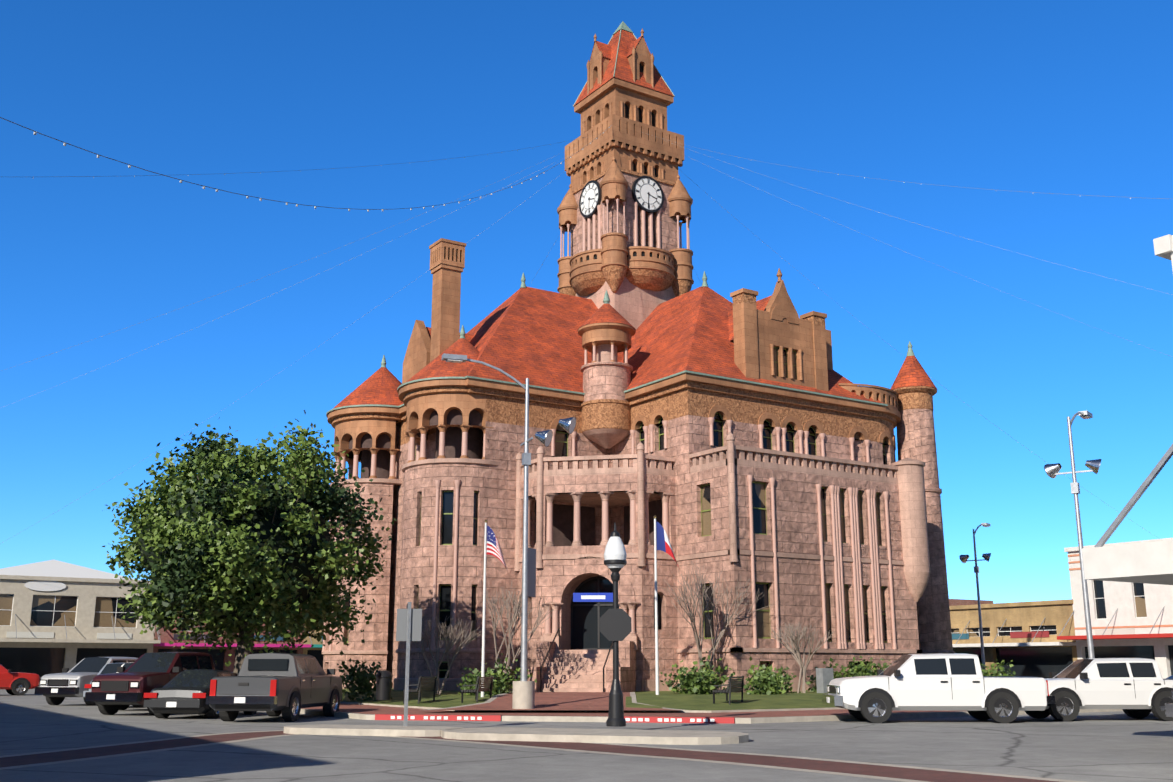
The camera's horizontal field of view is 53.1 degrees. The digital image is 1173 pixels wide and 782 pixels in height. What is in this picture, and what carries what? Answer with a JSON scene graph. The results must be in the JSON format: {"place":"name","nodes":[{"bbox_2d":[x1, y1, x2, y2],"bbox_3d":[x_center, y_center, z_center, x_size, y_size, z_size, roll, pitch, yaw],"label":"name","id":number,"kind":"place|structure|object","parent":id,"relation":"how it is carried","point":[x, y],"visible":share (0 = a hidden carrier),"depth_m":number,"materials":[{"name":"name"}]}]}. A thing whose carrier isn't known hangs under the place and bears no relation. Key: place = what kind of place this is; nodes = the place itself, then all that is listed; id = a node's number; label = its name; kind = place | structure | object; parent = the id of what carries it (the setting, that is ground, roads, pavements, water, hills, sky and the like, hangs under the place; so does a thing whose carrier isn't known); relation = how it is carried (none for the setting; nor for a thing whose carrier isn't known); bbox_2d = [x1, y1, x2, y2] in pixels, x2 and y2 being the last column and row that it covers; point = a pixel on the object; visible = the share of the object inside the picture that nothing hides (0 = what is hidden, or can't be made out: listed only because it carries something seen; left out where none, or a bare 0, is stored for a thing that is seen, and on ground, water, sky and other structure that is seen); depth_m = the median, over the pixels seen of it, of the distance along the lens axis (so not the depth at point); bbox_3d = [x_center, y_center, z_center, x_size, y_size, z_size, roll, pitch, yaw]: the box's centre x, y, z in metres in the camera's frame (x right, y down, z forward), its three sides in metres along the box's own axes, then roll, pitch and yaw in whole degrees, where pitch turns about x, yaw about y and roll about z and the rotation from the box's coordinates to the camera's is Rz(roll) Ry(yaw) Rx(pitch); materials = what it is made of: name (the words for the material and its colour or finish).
{"place":"outdoors","nodes":[
{"label":"outdoors","id":0,"kind":"place"},
{"bbox_2d":[83,684,143,707],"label":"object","id":1,"kind":"object","parent":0,"point":[89,686],"visible":0.08,"depth_m":45.49,"materials":[{"name":"red plastic"}]},
{"bbox_2d":[119,705,128,709],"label":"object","id":2,"kind":"object","parent":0,"point":[123,707],"visible":0.02,"depth_m":43.15,"materials":[{"name":"black rubber"}]},
{"bbox_2d":[143,693,256,717],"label":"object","id":3,"kind":"object","parent":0,"point":[212,713],"visible":0.4,"depth_m":35.30,"materials":[{"name":"plastic"}]},
{"bbox_2d":[423,692,681,709],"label":"brick path","id":4,"kind":"structure","parent":0,"point":[571,701],"depth_m":40.02,"materials":[{"name":"brick"}]},
{"bbox_2d":[442,353,575,711],"bbox_3d":[-2.647,4.615,38.854,4.604,11.600,1.388,2,-13,-7],"label":"street light pole","id":5,"kind":"object","parent":4,"relation":"on","point":[523,696],"visible":1,"depth_m":38.82,"materials":[{"name":"metal"}]},
{"bbox_2d":[528,548,535,596],"bbox_3d":[-1.837,6.030,38.976,0.020,1.600,0.600,-7,-15,26],"label":"pole banner","id":6,"kind":"object","parent":5,"relation":"attached to","point":[531,572],"visible":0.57,"depth_m":39.00,"materials":[{"name":"grey fabric"}]},
{"bbox_2d":[0,688,1172,781],"bbox_3d":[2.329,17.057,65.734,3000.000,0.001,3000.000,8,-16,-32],"label":"asphalt ground","id":7,"kind":"structure","parent":0,"point":[1118,746],"depth_m":22.23,"materials":[{"name":"grey asphalt"}]},
{"bbox_2d":[0,664,39,688],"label":"car","id":8,"kind":"object","parent":7,"relation":"on","point":[6,678],"visible":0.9,"depth_m":65.27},
{"bbox_2d":[6,669,40,694],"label":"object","id":9,"kind":"object","parent":7,"relation":"on","point":[21,685],"visible":0.69,"depth_m":65.41,"materials":[{"name":"black rubber"}]},
{"bbox_2d":[34,668,95,705],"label":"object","id":10,"kind":"object","parent":7,"relation":"on","point":[56,690],"visible":0.21,"depth_m":47.72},
{"bbox_2d":[0,575,160,676],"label":"commercial building","id":11,"kind":"structure","parent":7,"relation":"on","point":[73,623],"depth_m":91.44,"materials":[{"name":"beige paint"}]},
{"bbox_2d":[25,580,65,590],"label":"oval sign","id":12,"kind":"object","parent":11,"relation":"attached to","point":[41,585],"visible":0.94,"depth_m":91.10,"materials":[{"name":"white plastic"}]},
{"bbox_2d":[0,560,134,579],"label":"roof","id":13,"kind":"structure","parent":11,"relation":"on","point":[52,568],"depth_m":99.64,"materials":[{"name":"white paint"}]},
{"bbox_2d":[40,657,137,696],"bbox_3d":[-20.639,12.293,50.563,2.054,1.640,5.900,-4,-14,17],"label":"silver body","id":14,"kind":"object","parent":7,"relation":"on","point":[84,671],"visible":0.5,"depth_m":48.62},
{"bbox_2d":[89,663,124,701],"bbox_3d":[-17.849,11.740,47.409,1.844,1.470,4.550,-4,-14,17],"label":"car","id":15,"kind":"object","parent":7,"relation":"on","point":[109,668],"visible":0.12,"depth_m":45.87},
{"bbox_2d":[116,662,133,672],"bbox_3d":[-15.889,11.038,44.472,1.924,1.490,4.750,-4,-14,17],"label":"car","id":16,"kind":"object","parent":7,"relation":"on","point":[126,665],"depth_m":42.99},
{"bbox_2d":[85,667,180,714],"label":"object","id":17,"kind":"object","parent":7,"relation":"on","point":[114,696],"visible":0.33,"depth_m":37.84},
{"bbox_2d":[91,652,236,704],"bbox_3d":[-14.299,9.973,40.884,2.074,1.720,6.300,-4,-14,17],"label":"suv","id":18,"kind":"object","parent":7,"relation":"on","point":[149,671],"visible":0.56,"depth_m":39.46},
{"bbox_2d":[149,669,234,713],"bbox_3d":[-12.146,9.620,37.749,1.824,1.310,4.700,-2,-13,7],"label":"car","id":19,"kind":"object","parent":7,"relation":"on","point":[185,685],"visible":0.33,"depth_m":35.69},
{"bbox_2d":[153,609,310,671],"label":"shop","id":20,"kind":"structure","parent":7,"relation":"on","point":[166,637],"depth_m":97.34,"materials":[{"name":"red brick"}]},
{"bbox_2d":[102,410,396,675],"bbox_3d":[-11.840,6.261,44.042,11.194,10.474,11.272,8,-16,-32],"label":"live oak tree","id":21,"kind":"object","parent":7,"relation":"on","point":[227,541],"visible":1,"depth_m":41.79,"materials":[{"name":"green plant"}]},
{"bbox_2d":[209,653,341,710],"bbox_3d":[-9.313,8.850,35.899,2.054,1.620,5.800,-2,-13,7],"label":"pickup truck","id":22,"kind":"object","parent":7,"relation":"on","point":[305,667],"visible":0.83,"depth_m":34.75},
{"bbox_2d":[206,659,344,721],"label":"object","id":23,"kind":"object","parent":7,"relation":"on","point":[290,712],"visible":0.67,"depth_m":34.07,"materials":[{"name":"black rubber"}]},
{"bbox_2d":[303,624,323,668],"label":"shop","id":24,"kind":"structure","parent":7,"relation":"on","point":[315,650],"depth_m":101.98,"materials":[{"name":"beige brick"}]},
{"bbox_2d":[283,724,748,744],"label":"median islands","id":25,"kind":"object","parent":7,"relation":"on","point":[666,737],"visible":0.94,"depth_m":25.59,"materials":[{"name":"concrete"}]},
{"bbox_2d":[396,602,421,725],"bbox_3d":[-4.363,6.640,28.587,0.620,2.950,0.117,0,-13,1],"label":"sign post","id":26,"kind":"object","parent":25,"relation":"on","point":[409,625],"visible":1,"depth_m":28.79,"materials":[{"name":"grey metal"}]},
{"bbox_2d":[0,730,1084,781],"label":"crosswalk band","id":27,"kind":"object","parent":7,"relation":"on","point":[903,773],"visible":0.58,"depth_m":20.68,"materials":[{"name":"brick"}]},
{"bbox_2d":[604,522,626,726],"bbox_3d":[0.717,5.682,28.881,0.580,4.950,0.565,8,-16,-32],"label":"lamp post","id":28,"kind":"object","parent":7,"relation":"on","point":[615,560],"visible":0.94,"depth_m":28.91,"materials":[{"name":"black metal"}]},
{"bbox_2d":[573,593,631,640],"bbox_3d":[0.385,5.555,28.867,1.438,1.168,0.138,0,-13,1],"label":"stop and street signs","id":29,"kind":"object","parent":28,"relation":"attached to","point":[615,625],"visible":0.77,"depth_m":28.78,"materials":[{"name":"black"}]},
{"bbox_2d":[300,703,1122,723],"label":"sidewalk kerb","id":30,"kind":"structure","parent":7,"relation":"on","point":[363,712],"depth_m":35.10,"materials":[{"name":"concrete"}]},
{"bbox_2d":[959,523,990,669],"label":"street light pole","id":31,"kind":"object","parent":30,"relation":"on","point":[964,558],"visible":0.79,"depth_m":75.96,"materials":[{"name":"metal"}]},
{"bbox_2d":[1044,411,1101,657],"bbox_3d":[19.206,6.009,43.903,3.337,11.200,2.010,10,-16,-36],"label":"street light pole","id":32,"kind":"object","parent":30,"relation":"on","point":[1052,470],"visible":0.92,"depth_m":43.47,"materials":[{"name":"metal"}]},
{"bbox_2d":[828,653,1047,710],"bbox_3d":[10.137,8.479,34.258,5.850,1.590,2.054,0,-13,1],"label":"pickup truck","id":33,"kind":"object","parent":7,"relation":"on","point":[917,685],"visible":0.81,"depth_m":33.26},
{"bbox_2d":[822,660,1054,722],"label":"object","id":34,"kind":"object","parent":7,"relation":"on","point":[1002,704],"visible":0.73,"depth_m":33.14,"materials":[{"name":"black rubber"}]},
{"bbox_2d":[949,599,992,605],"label":"shop","id":35,"kind":"structure","parent":7,"relation":"on","point":[954,602],"depth_m":115.04,"materials":[{"name":"red brick"}]},
{"bbox_2d":[949,599,1077,678],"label":"tan shop","id":36,"kind":"structure","parent":7,"relation":"on","point":[1023,636],"depth_m":89.94,"materials":[{"name":"brick"}]},
{"bbox_2d":[1025,672,1172,720],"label":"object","id":37,"kind":"object","parent":7,"relation":"on","point":[1067,705],"visible":0.44,"depth_m":34.31,"materials":[{"name":"black rubber"}]},
{"bbox_2d":[1045,658,1172,708],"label":"suv","id":38,"kind":"object","parent":7,"relation":"on","point":[1102,686],"visible":0.56,"depth_m":34.49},
{"bbox_2d":[1057,538,1172,678],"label":"white shop","id":39,"kind":"structure","parent":7,"relation":"on","point":[1131,620],"depth_m":82.95,"materials":[{"name":"paint"}]},
{"bbox_2d":[1082,444,1172,584],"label":"corner canopy","id":40,"kind":"object","parent":39,"relation":"attached to","point":[1149,562],"visible":1,"depth_m":22.27,"materials":[{"name":"white paint"}]},
{"bbox_2d":[1153,234,1172,269],"bbox_3d":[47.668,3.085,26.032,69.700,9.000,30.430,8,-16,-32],"label":"street light","id":41,"kind":"object","parent":7,"relation":"on","point":[1163,246],"visible":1,"depth_m":20.85,"materials":[{"name":"white paint"}]},
{"bbox_2d":[1165,690,1172,716],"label":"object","id":42,"kind":"object","parent":7,"relation":"on","point":[1169,709],"visible":1,"depth_m":25.91,"materials":[{"name":"silver metal"}]},
{"bbox_2d":[0,0,1172,603],"label":"sky","id":43,"kind":"structure","parent":0,"point":[1062,98],"materials":[{"name":"blue"}]},
{"bbox_2d":[340,688,843,712],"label":"lawn ground","id":44,"kind":"structure","parent":0,"point":[756,702],"depth_m":41.57,"materials":[{"name":"plant"}]},
{"bbox_2d":[376,670,392,699],"bbox_3d":[-7.601,11.025,44.000,0.620,1.080,0.604,8,-16,-32],"label":"trash can","id":45,"kind":"object","parent":44,"relation":"on","point":[383,683],"visible":1,"depth_m":43.78,"materials":[{"name":"black paint"}]},
{"bbox_2d":[403,676,436,703],"bbox_3d":[-6.064,10.892,42.803,0.660,0.953,1.800,-3,-14,12],"label":"bench","id":46,"kind":"object","parent":44,"relation":"on","point":[426,683],"visible":0.92,"depth_m":42.54,"materials":[{"name":"black paint"}]},
{"bbox_2d":[413,616,480,694],"bbox_3d":[-5.863,10.813,48.170,3.040,3.228,2.059,-5,-14,20],"label":"crape myrtle","id":47,"kind":"object","parent":44,"relation":"on","point":[440,628],"visible":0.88,"depth_m":48.30,"materials":[{"name":"brown"}]},
{"bbox_2d":[461,676,492,702],"bbox_3d":[-3.935,10.771,42.292,0.660,0.953,1.800,-3,-14,12],"label":"bench","id":48,"kind":"object","parent":44,"relation":"on","point":[486,682],"visible":0.98,"depth_m":41.97,"materials":[{"name":"black paint"}]},
{"bbox_2d":[481,520,486,696],"bbox_3d":[-3.983,8.410,45.681,0.140,6.840,0.140,8,-16,-32],"label":"flagpole","id":49,"kind":"object","parent":44,"relation":"on","point":[483,621],"visible":0.88,"depth_m":45.62,"materials":[{"name":"white metal"}]},
{"bbox_2d":[487,526,507,570],"bbox_3d":[-3.465,6.254,46.150,0.924,1.947,0.201,1,-13,-5],"label":"flag","id":50,"kind":"object","parent":49,"relation":"attached to","point":[493,547],"visible":1,"depth_m":46.20,"materials":[{"name":"fabric"}]},
{"bbox_2d":[486,582,553,680],"bbox_3d":[-2.862,10.195,48.652,2.896,4.653,3.333,1,-13,-6],"label":"crape myrtle","id":51,"kind":"object","parent":44,"relation":"on","point":[517,610],"visible":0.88,"depth_m":48.39,"materials":[{"name":"brown plant"}]},
{"bbox_2d":[337,648,723,700],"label":"shrubs","id":52,"kind":"object","parent":44,"relation":"on","point":[357,678],"visible":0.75,"depth_m":46.41,"materials":[{"name":"green plant"}]},
{"bbox_2d":[322,290,954,691],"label":"courthouse","id":53,"kind":"structure","parent":44,"relation":"on","point":[822,512],"depth_m":55.66,"materials":[{"name":"stone"}]},
{"bbox_2d":[557,21,693,328],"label":"clock tower","id":54,"kind":"structure","parent":53,"relation":"on","point":[623,208],"depth_m":70.77,"materials":[{"name":"stone"}]},
{"bbox_2d":[0,117,1171,543],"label":"string lights","id":55,"kind":"object","parent":54,"relation":"attached to","point":[502,217],"visible":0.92,"depth_m":55.35,"materials":[{"name":"silver metal"}]},
{"bbox_2d":[401,238,883,404],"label":"courthouse roofs","id":56,"kind":"structure","parent":53,"relation":"attached to","point":[522,333],"depth_m":60.70,"materials":[{"name":"red tile"}]},
{"bbox_2d":[654,516,658,694],"bbox_3d":[2.733,8.383,46.001,0.140,7.040,0.140,8,-16,-32],"label":"flagpole","id":57,"kind":"object","parent":44,"relation":"on","point":[656,627],"visible":0.85,"depth_m":45.85,"materials":[{"name":"white metal"}]},
{"bbox_2d":[656,521,677,565],"bbox_3d":[3.251,6.130,46.493,0.924,1.947,0.201,1,-13,-5],"label":"flag","id":58,"kind":"object","parent":57,"relation":"attached to","point":[663,543],"visible":1,"depth_m":46.55,"materials":[{"name":"fabric"}]},
{"bbox_2d":[661,560,776,670],"bbox_3d":[5.602,10.000,49.939,2.975,5.518,5.252,-12,-18,41],"label":"crape myrtle","id":59,"kind":"object","parent":44,"relation":"on","point":[690,614],"visible":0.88,"depth_m":49.98,"materials":[{"name":"brown plant"}]},
{"bbox_2d":[713,676,743,704],"bbox_3d":[4.886,10.277,40.321,0.660,0.953,1.800,-5,-14,21],"label":"bench","id":60,"kind":"object","parent":44,"relation":"on","point":[735,683],"visible":0.88,"depth_m":39.91,"materials":[{"name":"black paint"}]},
{"bbox_2d":[675,651,796,694],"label":"shrubs","id":61,"kind":"object","parent":44,"relation":"on","point":[768,681],"visible":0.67,"depth_m":46.75,"materials":[{"name":"green plant"}]},
{"bbox_2d":[770,621,833,692],"bbox_3d":[8.812,11.004,48.528,1.990,3.014,2.780,8,-16,-32],"label":"crape myrtle","id":62,"kind":"object","parent":44,"relation":"on","point":[798,637],"visible":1,"depth_m":48.61,"materials":[{"name":"brown plant"}]},
{"bbox_2d":[816,668,833,692],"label":"utility boxes","id":63,"kind":"object","parent":44,"relation":"on","point":[824,677],"visible":0.29,"depth_m":48.40,"materials":[{"name":"beige metal"}]},
{"bbox_2d":[806,655,1015,691],"bbox_3d":[15.160,13.161,53.495,12.923,2.257,2.915,8,-16,-32],"label":"hedge","id":64,"kind":"object","parent":44,"relation":"on","point":[861,669],"visible":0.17,"depth_m":51.44,"materials":[{"name":"green plant"}]}
]}

